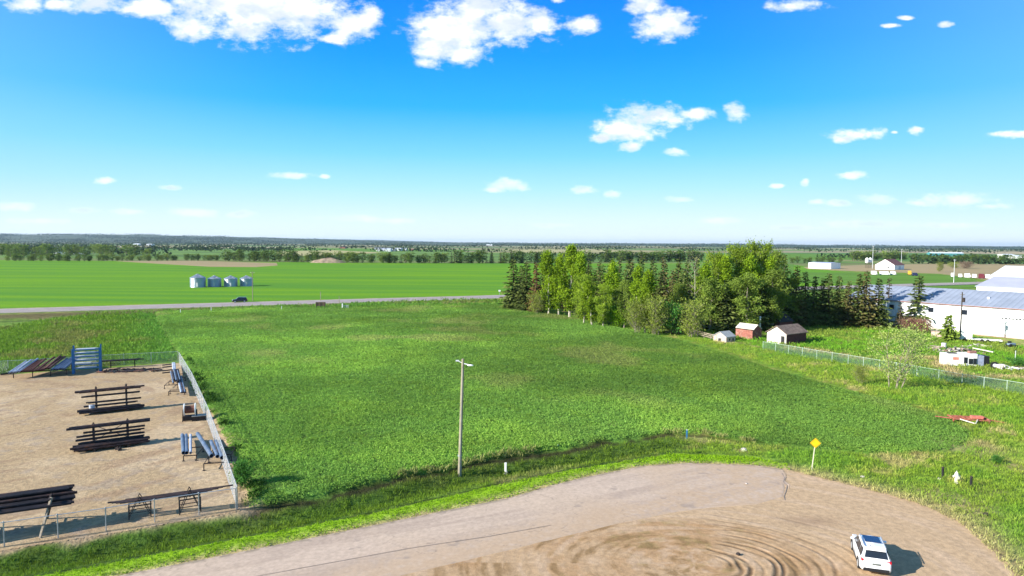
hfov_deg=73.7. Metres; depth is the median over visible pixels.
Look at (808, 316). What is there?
spruce tree
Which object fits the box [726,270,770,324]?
poplar tree
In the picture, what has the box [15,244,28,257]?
shelterbelt tree
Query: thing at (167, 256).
shelterbelt tree
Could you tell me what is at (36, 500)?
steel pipe
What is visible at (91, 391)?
steel pipe
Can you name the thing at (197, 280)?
grain bin
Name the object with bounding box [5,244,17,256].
shelterbelt tree
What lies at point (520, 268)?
spruce tree
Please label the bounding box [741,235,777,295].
poplar tree
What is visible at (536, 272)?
spruce tree
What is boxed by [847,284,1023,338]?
long building
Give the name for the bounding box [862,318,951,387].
young tree
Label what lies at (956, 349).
scrap heap
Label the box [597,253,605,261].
shelterbelt tree
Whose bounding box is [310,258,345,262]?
earth mound
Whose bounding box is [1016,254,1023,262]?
shelterbelt tree
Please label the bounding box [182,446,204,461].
pipe stand
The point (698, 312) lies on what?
bush
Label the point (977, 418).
harrow
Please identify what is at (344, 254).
shelterbelt tree
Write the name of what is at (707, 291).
poplar tree
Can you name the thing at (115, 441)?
steel pipe
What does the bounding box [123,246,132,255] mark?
shelterbelt tree
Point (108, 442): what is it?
steel pipe
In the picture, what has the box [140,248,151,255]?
shelterbelt tree
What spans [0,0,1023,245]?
sky
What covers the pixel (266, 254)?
shelterbelt tree
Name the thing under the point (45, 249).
shelterbelt tree
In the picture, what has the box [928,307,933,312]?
window
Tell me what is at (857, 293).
spruce tree
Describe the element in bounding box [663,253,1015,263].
crop field
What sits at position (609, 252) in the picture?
shelterbelt tree
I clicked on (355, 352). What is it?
alfalfa crop
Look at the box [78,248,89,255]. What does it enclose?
shelterbelt tree
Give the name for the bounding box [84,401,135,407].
steel pipe
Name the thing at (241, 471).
bush
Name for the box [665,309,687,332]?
bush
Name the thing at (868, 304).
spruce tree
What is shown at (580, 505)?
road
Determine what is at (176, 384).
pipe stand
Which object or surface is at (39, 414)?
gravel yard
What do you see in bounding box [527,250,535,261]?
shelterbelt tree
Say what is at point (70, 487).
steel pipe
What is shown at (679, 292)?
poplar tree
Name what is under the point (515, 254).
shelterbelt tree
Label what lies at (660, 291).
spruce tree
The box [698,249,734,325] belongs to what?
poplar tree
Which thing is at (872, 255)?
shelterbelt tree
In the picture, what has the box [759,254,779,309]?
poplar tree
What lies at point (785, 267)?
spruce tree
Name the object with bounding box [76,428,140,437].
steel pipe
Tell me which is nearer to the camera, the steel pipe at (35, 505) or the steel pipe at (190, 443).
the steel pipe at (35, 505)
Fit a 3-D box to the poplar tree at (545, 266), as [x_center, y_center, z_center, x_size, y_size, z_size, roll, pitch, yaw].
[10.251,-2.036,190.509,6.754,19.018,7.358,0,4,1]
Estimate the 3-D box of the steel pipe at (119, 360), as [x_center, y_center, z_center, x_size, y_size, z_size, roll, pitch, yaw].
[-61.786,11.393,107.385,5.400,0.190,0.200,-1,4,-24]
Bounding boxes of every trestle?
[128,493,151,519]
[178,486,200,514]
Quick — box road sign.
[810,438,820,468]
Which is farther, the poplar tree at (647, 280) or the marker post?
the poplar tree at (647, 280)
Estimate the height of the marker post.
1.119 m
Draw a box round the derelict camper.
[939,350,989,366]
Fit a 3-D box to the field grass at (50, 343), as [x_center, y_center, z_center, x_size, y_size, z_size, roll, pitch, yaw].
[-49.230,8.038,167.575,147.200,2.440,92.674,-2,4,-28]
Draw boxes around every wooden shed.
[736,323,761,339]
[766,323,808,344]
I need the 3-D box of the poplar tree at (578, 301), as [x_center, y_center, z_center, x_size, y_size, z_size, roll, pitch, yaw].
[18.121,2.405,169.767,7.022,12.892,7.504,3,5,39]
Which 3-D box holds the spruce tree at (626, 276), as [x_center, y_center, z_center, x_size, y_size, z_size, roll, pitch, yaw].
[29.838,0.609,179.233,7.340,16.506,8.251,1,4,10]
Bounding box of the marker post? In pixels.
[969,476,972,487]
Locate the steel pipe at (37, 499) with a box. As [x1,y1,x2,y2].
[0,494,74,504]
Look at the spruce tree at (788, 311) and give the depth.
163.33 m
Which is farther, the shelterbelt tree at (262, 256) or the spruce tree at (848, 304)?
the shelterbelt tree at (262, 256)
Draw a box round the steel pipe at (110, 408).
[77,404,143,412]
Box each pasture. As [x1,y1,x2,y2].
[586,264,793,284]
[794,272,975,288]
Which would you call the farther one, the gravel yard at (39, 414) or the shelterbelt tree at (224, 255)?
the shelterbelt tree at (224, 255)
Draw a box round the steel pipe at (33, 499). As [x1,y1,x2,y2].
[2,494,69,503]
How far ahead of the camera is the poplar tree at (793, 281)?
164.11 m
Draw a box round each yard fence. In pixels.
[0,351,177,372]
[0,487,236,546]
[179,353,237,508]
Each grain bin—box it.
[190,274,205,287]
[208,275,221,286]
[224,275,237,286]
[240,275,251,285]
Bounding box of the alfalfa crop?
[156,304,970,506]
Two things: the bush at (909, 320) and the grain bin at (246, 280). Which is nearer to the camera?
the bush at (909, 320)
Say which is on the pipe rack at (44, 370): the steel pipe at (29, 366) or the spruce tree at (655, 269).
the steel pipe at (29, 366)
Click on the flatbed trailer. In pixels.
(966, 334)
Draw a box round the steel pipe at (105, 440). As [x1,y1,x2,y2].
[78,435,143,444]
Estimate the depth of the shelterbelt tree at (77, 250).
855.84 m
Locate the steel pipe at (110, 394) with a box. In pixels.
[81,391,139,397]
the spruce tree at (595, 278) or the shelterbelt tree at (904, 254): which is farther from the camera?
the shelterbelt tree at (904, 254)
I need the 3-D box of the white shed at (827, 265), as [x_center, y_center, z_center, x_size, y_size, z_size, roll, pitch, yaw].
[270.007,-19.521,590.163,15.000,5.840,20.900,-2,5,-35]
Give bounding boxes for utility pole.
[250,271,252,300]
[959,292,964,339]
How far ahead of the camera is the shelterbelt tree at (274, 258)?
679.01 m
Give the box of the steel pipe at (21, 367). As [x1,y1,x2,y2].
[14,359,31,372]
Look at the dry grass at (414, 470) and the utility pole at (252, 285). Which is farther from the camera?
the utility pole at (252, 285)
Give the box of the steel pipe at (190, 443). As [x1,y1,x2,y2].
[189,434,191,453]
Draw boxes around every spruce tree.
[497,259,524,309]
[510,261,534,310]
[512,265,524,294]
[526,263,545,311]
[537,273,550,307]
[560,267,569,308]
[572,265,591,317]
[584,270,598,318]
[592,265,605,321]
[593,262,603,295]
[613,261,623,305]
[617,259,634,318]
[625,259,634,296]
[634,256,646,283]
[639,259,659,315]
[647,271,668,326]
[653,257,668,296]
[656,270,676,325]
[667,258,683,296]
[678,268,699,327]
[679,260,693,301]
[687,257,700,294]
[689,279,714,329]
[708,284,740,332]
[749,281,775,331]
[776,276,804,324]
[780,255,790,278]
[792,265,809,325]
[798,272,821,327]
[808,276,825,326]
[816,278,827,325]
[817,273,847,326]
[829,276,852,326]
[834,280,858,327]
[839,274,869,327]
[850,272,881,328]
[867,278,894,328]
[885,279,893,297]
[892,302,904,328]
[893,275,933,329]
[935,315,960,342]
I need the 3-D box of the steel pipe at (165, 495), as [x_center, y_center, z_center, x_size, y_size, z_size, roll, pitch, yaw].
[-25.346,15.218,49.862,6.400,0.105,0.110,-4,5,-16]
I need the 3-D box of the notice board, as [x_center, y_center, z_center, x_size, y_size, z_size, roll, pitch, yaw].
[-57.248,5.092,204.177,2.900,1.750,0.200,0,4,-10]
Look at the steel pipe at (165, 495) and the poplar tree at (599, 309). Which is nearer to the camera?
the steel pipe at (165, 495)
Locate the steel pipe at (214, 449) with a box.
[209,440,218,457]
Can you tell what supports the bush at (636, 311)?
on the ground at (234, 520)
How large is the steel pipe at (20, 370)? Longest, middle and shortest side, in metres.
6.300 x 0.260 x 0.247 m
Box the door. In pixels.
[998,315,1023,335]
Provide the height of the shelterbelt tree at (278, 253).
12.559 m
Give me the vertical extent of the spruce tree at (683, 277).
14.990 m
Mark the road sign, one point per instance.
(815, 442)
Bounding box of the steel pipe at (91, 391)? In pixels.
[79,386,140,393]
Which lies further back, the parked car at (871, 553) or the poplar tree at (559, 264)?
the poplar tree at (559, 264)
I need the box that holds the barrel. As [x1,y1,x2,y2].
[89,404,94,413]
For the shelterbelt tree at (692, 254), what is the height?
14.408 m
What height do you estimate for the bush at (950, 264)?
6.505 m
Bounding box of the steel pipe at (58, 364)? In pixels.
[50,358,67,370]
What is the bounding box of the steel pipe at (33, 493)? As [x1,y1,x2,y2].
[0,487,68,498]
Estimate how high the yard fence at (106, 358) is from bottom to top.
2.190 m
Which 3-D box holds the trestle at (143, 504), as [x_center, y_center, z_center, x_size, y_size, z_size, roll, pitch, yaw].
[-27.021,15.803,49.566,1.500,1.611,1.000,-2,4,-28]
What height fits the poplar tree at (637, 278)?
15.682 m
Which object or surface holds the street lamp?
on the ground at (234, 520)
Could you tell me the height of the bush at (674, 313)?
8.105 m
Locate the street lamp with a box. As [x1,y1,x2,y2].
[456,359,472,476]
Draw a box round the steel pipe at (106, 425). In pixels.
[74,419,149,429]
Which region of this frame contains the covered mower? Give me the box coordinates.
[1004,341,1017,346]
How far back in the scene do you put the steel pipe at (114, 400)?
80.32 m
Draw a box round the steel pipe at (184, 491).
[125,484,232,499]
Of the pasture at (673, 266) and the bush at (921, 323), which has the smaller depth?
the bush at (921, 323)
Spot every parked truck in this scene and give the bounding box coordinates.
[879,271,889,274]
[978,274,984,278]
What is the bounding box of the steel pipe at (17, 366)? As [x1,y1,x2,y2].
[8,360,26,373]
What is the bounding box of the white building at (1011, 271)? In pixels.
[988,266,1023,278]
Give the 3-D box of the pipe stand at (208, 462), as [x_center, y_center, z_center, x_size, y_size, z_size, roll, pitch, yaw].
[-26.535,15.456,62.049,2.100,0.660,4.800,-1,4,-14]
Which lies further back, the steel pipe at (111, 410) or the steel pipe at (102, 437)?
the steel pipe at (111, 410)
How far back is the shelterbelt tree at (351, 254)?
654.92 m
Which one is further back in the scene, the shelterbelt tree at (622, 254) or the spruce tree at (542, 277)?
the shelterbelt tree at (622, 254)
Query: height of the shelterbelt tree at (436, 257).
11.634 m
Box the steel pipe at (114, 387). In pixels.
[80,385,144,391]
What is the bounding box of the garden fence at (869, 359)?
[763,342,1023,393]
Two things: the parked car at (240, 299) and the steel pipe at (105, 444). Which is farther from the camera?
the parked car at (240, 299)
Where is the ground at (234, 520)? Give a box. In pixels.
[0,234,1023,575]
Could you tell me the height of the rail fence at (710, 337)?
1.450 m
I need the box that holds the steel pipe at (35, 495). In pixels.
[0,490,72,500]
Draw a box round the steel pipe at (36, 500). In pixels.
[0,495,74,505]
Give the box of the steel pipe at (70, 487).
[1,486,72,495]
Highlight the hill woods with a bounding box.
[0,233,1023,248]
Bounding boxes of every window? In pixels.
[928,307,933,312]
[962,310,967,314]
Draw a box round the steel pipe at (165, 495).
[116,489,211,503]
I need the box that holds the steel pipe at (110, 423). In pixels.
[76,419,144,427]
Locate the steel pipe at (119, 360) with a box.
[102,359,138,361]
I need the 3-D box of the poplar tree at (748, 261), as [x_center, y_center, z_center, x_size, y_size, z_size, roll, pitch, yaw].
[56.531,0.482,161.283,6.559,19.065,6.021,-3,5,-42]
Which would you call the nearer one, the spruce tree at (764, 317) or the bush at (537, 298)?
the spruce tree at (764, 317)
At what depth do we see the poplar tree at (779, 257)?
169.25 m
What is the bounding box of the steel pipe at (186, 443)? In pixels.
[184,433,188,454]
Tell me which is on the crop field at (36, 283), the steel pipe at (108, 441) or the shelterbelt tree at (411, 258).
the shelterbelt tree at (411, 258)
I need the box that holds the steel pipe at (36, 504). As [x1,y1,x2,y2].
[0,499,72,509]
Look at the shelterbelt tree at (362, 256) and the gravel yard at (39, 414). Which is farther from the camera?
the shelterbelt tree at (362, 256)
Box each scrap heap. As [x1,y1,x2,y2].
[928,345,947,350]
[937,346,983,353]
[1000,365,1023,370]
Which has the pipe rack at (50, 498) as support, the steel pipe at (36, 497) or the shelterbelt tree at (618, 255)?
the steel pipe at (36, 497)
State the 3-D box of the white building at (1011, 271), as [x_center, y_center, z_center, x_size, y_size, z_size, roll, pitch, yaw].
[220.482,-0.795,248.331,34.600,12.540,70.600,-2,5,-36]
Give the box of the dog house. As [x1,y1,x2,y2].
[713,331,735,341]
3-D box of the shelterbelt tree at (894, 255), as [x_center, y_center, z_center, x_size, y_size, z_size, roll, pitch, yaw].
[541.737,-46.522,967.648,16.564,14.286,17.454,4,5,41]
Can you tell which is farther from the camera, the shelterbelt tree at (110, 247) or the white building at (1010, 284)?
the shelterbelt tree at (110, 247)
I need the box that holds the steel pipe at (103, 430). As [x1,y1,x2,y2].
[83,425,144,433]
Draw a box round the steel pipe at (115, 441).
[76,437,149,446]
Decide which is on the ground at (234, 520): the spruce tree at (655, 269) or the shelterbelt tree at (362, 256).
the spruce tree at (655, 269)
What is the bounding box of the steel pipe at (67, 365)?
[62,356,79,369]
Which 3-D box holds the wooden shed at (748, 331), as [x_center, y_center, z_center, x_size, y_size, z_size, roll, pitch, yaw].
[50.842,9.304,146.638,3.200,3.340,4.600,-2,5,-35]
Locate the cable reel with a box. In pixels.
[182,403,197,421]
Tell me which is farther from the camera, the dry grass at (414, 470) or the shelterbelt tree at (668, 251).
the shelterbelt tree at (668, 251)
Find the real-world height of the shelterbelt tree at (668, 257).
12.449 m
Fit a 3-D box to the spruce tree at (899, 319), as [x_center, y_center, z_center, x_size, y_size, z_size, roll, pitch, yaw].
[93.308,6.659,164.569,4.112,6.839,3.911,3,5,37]
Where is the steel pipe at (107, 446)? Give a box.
[74,440,149,451]
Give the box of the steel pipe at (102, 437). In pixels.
[75,431,144,441]
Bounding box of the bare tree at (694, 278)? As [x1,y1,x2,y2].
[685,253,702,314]
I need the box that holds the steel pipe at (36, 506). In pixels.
[0,500,73,511]
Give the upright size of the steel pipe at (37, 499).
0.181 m
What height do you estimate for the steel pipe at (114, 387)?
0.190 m
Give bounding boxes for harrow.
[935,414,1003,423]
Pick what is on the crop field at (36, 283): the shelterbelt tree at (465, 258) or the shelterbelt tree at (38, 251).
the shelterbelt tree at (465, 258)
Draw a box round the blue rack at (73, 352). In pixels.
[71,344,101,373]
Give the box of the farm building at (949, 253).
[927,252,963,255]
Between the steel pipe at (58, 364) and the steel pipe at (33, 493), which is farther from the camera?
the steel pipe at (58, 364)
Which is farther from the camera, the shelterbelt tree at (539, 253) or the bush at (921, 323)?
the shelterbelt tree at (539, 253)
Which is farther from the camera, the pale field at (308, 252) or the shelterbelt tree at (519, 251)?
the pale field at (308, 252)
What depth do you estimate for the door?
149.79 m
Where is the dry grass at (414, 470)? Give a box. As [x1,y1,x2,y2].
[240,427,755,505]
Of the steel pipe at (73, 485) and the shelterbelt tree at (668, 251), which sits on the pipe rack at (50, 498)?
the steel pipe at (73, 485)
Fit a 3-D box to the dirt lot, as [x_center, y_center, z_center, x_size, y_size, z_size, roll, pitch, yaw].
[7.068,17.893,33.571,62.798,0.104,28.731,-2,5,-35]
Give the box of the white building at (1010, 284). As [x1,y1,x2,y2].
[976,277,1023,291]
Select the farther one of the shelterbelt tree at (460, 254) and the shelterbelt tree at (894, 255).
the shelterbelt tree at (894, 255)
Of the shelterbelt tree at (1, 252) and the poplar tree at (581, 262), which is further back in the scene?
the shelterbelt tree at (1, 252)
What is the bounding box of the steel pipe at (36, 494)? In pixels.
[0,489,71,499]
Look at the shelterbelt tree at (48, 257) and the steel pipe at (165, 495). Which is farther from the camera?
the shelterbelt tree at (48, 257)
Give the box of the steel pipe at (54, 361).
[45,355,60,369]
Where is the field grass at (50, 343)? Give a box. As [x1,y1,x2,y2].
[0,297,502,371]
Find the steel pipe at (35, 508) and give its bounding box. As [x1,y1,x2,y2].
[0,502,70,514]
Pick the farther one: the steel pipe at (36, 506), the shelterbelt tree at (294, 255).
the shelterbelt tree at (294, 255)
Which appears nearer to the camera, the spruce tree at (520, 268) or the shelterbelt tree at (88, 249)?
the spruce tree at (520, 268)
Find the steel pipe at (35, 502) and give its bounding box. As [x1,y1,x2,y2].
[0,496,75,508]
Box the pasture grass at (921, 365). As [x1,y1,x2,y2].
[686,324,1023,390]
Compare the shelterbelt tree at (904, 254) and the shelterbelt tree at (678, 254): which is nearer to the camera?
the shelterbelt tree at (678, 254)
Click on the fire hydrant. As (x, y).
(956, 475)
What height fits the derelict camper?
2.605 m
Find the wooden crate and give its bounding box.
[931,330,940,337]
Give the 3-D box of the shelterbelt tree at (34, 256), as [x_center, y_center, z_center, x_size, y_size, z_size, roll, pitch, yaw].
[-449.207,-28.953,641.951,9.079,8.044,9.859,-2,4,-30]
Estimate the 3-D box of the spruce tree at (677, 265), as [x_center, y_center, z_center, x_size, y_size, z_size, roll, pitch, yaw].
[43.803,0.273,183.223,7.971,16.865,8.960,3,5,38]
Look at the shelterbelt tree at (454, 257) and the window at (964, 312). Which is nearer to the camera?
the window at (964, 312)
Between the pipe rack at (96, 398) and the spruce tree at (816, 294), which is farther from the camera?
the spruce tree at (816, 294)
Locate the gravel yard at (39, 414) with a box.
[0,363,239,550]
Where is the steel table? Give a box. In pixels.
[192,413,205,421]
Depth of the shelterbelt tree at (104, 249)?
832.64 m
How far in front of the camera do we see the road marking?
218.33 m
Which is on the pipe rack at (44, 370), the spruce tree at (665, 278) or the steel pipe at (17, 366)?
the steel pipe at (17, 366)
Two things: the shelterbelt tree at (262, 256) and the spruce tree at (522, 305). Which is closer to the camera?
the spruce tree at (522, 305)
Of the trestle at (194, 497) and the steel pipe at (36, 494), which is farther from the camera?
the trestle at (194, 497)
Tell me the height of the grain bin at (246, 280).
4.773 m
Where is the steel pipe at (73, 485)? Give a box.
[0,484,74,494]
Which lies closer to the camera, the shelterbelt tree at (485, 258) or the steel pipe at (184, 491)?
the steel pipe at (184, 491)
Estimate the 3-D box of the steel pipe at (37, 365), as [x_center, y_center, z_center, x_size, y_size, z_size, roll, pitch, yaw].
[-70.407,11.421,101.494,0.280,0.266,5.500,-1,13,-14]
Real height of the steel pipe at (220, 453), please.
0.323 m
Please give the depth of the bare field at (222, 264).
605.26 m
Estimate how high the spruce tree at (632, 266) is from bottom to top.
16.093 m
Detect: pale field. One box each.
[283,250,379,255]
[285,246,487,250]
[512,249,799,251]
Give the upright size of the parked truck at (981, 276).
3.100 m
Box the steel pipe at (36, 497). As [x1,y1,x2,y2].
[0,491,74,503]
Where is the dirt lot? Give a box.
[401,469,1013,575]
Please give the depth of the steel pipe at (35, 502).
46.77 m
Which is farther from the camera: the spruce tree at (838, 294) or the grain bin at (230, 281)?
the grain bin at (230, 281)
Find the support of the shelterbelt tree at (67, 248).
on the ground at (234, 520)
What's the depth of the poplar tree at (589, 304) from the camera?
164.77 m
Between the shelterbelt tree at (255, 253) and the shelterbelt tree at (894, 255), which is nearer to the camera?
the shelterbelt tree at (255, 253)
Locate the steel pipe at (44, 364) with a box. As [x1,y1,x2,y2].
[36,356,54,371]
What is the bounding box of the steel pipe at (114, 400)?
[88,397,140,403]
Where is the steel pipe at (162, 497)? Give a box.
[120,490,207,503]
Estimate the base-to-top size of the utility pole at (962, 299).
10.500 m
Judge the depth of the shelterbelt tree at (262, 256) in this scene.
678.26 m
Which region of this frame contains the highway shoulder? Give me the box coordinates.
[2,282,977,312]
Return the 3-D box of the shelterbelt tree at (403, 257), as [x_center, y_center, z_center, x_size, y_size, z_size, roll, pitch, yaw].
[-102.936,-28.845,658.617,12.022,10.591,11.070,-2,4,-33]
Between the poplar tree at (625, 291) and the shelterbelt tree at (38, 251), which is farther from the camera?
the shelterbelt tree at (38, 251)
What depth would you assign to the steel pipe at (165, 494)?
50.12 m
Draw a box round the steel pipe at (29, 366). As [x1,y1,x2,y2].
[21,360,38,371]
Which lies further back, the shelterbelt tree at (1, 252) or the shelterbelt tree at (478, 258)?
the shelterbelt tree at (1, 252)
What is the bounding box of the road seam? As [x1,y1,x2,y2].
[258,525,547,575]
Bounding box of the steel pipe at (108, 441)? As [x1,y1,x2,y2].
[73,437,142,447]
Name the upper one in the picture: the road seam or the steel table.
the steel table
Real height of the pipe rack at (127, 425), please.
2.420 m
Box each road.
[0,282,981,312]
[119,463,788,575]
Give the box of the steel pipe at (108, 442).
[77,438,141,446]
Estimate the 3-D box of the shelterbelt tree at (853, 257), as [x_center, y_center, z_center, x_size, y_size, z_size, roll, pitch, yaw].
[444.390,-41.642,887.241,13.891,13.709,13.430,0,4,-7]
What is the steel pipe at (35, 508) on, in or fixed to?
on the pipe rack at (50, 498)
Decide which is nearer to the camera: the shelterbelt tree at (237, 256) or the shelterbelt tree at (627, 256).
the shelterbelt tree at (237, 256)
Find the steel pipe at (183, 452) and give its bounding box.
[180,433,185,454]
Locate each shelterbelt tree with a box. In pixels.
[0,244,6,255]
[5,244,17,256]
[10,246,17,254]
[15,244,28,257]
[28,253,38,260]
[33,247,45,255]
[39,243,53,255]
[46,253,54,260]
[64,244,76,253]
[65,253,73,260]
[73,247,82,255]
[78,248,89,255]
[83,245,93,254]
[94,244,103,253]
[98,254,106,260]
[99,245,111,254]
[104,244,117,255]
[107,253,116,260]
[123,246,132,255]
[127,244,141,255]
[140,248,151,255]
[163,253,173,259]
[219,250,231,260]
[232,248,243,260]
[248,250,259,260]
[258,249,274,261]
[258,251,265,261]
[262,252,271,261]
[269,250,277,261]
[274,249,282,261]
[280,249,290,261]
[287,250,298,260]
[320,252,332,257]
[334,251,343,259]
[341,252,349,262]
[345,251,360,262]
[349,253,356,262]
[357,251,365,262]
[376,252,386,261]
[400,253,409,262]
[405,252,414,262]
[421,253,429,262]
[431,252,442,262]
[435,252,448,262]
[447,249,459,262]
[454,250,464,261]
[462,254,472,262]
[466,252,476,261]
[473,253,483,262]
[477,251,487,261]
[501,251,510,262]
[512,250,520,260]
[513,250,524,262]
[515,251,527,260]
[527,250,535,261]
[533,251,542,261]
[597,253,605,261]
[603,249,612,260]
[613,250,626,260]
[614,249,625,260]
[623,251,630,261]
[642,253,651,261]
[664,249,674,260]
[664,251,673,261]
[673,252,680,260]
[688,250,696,260]
[849,251,858,259]
[850,251,863,259]
[865,251,877,258]
[878,251,886,259]
[888,250,899,258]
[900,252,909,259]
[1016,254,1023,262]
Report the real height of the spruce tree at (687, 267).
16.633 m
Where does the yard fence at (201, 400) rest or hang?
on the gravel yard at (39, 414)
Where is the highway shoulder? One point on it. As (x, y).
(347, 302)
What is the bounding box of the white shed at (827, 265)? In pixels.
[808,262,840,268]
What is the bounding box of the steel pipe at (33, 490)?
[0,486,66,495]
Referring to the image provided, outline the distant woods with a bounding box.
[0,241,1023,263]
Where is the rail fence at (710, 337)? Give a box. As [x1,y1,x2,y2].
[682,329,716,339]
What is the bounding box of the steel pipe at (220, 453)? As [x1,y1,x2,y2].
[214,439,222,459]
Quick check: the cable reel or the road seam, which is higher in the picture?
the cable reel
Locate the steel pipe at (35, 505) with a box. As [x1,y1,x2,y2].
[0,500,72,510]
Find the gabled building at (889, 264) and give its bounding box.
[875,259,903,269]
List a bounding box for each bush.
[228,457,258,487]
[526,290,547,313]
[592,304,616,324]
[607,305,627,326]
[621,296,649,332]
[641,292,675,334]
[660,300,685,333]
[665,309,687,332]
[674,297,711,336]
[765,312,793,327]
[850,364,868,383]
[897,317,920,330]
[911,317,933,332]
[936,262,944,271]
[947,262,959,267]
[957,261,976,268]
[990,455,1004,463]
[1004,356,1023,366]
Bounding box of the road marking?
[23,282,964,311]
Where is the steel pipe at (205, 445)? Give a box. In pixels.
[196,432,213,457]
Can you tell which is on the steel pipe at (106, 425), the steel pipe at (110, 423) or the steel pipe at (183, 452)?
the steel pipe at (110, 423)
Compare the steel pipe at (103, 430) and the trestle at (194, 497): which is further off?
the steel pipe at (103, 430)
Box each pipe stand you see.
[164,373,188,388]
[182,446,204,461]
[202,446,235,470]
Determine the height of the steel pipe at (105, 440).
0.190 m
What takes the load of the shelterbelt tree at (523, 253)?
on the ground at (234, 520)
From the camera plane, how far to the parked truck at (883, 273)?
464.19 m
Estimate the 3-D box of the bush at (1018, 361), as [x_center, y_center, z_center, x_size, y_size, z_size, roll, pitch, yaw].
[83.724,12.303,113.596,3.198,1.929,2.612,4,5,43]
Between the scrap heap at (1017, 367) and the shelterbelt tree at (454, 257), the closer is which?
the scrap heap at (1017, 367)
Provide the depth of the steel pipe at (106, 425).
66.21 m
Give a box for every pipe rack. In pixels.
[13,364,71,377]
[39,492,52,537]
[92,418,129,451]
[95,384,127,413]
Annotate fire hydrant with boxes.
[953,471,959,483]
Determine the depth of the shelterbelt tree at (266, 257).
676.61 m
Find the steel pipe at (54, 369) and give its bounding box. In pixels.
[53,357,70,370]
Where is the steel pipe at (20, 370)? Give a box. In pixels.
[18,358,38,372]
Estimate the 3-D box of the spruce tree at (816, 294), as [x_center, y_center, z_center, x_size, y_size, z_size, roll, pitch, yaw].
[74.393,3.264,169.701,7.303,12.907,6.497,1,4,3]
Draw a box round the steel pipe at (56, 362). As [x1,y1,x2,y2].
[47,355,65,369]
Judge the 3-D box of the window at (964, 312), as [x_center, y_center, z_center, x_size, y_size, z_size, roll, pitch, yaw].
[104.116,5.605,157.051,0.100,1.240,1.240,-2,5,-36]
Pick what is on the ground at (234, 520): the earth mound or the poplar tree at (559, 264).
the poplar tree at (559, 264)
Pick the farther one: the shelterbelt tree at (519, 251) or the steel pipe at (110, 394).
the shelterbelt tree at (519, 251)
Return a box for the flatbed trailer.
[958,330,1002,341]
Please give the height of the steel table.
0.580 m
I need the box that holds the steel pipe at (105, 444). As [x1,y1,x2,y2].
[70,438,147,449]
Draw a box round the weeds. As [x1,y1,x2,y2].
[181,353,269,498]
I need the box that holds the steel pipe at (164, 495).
[112,488,217,503]
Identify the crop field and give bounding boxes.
[0,260,844,307]
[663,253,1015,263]
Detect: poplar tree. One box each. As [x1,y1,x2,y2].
[537,249,559,313]
[547,252,568,314]
[554,243,580,316]
[569,272,598,322]
[571,249,592,296]
[579,280,600,324]
[591,282,615,325]
[601,259,621,323]
[613,278,633,327]
[626,264,643,328]
[635,268,656,332]
[666,281,690,311]
[690,261,717,328]
[693,276,731,330]
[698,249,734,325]
[714,241,756,320]
[714,253,739,322]
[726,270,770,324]
[737,253,764,311]
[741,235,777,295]
[752,267,793,325]
[757,246,792,306]
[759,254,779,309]
[781,272,805,322]
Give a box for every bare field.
[121,261,277,266]
[804,264,1023,279]
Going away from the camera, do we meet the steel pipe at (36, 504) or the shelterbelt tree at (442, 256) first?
the steel pipe at (36, 504)
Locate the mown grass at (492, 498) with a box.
[36,452,790,575]
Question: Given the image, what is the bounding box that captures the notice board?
[316,302,325,307]
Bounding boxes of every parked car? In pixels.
[232,297,246,302]
[851,534,891,573]
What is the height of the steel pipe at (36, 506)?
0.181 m
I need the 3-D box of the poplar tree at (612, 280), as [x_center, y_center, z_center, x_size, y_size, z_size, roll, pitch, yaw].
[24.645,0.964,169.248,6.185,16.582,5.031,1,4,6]
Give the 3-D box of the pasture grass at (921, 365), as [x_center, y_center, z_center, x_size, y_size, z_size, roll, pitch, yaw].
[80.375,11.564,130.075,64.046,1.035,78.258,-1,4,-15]
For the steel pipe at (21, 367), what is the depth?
100.20 m
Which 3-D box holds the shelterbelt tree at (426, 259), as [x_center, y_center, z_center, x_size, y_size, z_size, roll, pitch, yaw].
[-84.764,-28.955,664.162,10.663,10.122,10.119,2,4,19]
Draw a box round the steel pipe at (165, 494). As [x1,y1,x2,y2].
[108,486,222,502]
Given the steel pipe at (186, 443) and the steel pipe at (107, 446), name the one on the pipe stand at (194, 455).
the steel pipe at (186, 443)
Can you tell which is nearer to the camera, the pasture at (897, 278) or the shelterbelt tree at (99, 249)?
the pasture at (897, 278)
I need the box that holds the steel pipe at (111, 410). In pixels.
[79,406,143,413]
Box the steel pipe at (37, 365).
[30,358,46,371]
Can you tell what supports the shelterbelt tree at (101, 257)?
on the crop field at (36, 283)
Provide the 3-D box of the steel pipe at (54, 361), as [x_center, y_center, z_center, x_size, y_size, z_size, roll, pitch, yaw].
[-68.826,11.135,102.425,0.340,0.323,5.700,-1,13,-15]
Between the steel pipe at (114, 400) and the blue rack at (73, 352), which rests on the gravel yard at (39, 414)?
the blue rack at (73, 352)
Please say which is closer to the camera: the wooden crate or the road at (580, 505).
the road at (580, 505)
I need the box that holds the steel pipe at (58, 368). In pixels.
[56,358,71,370]

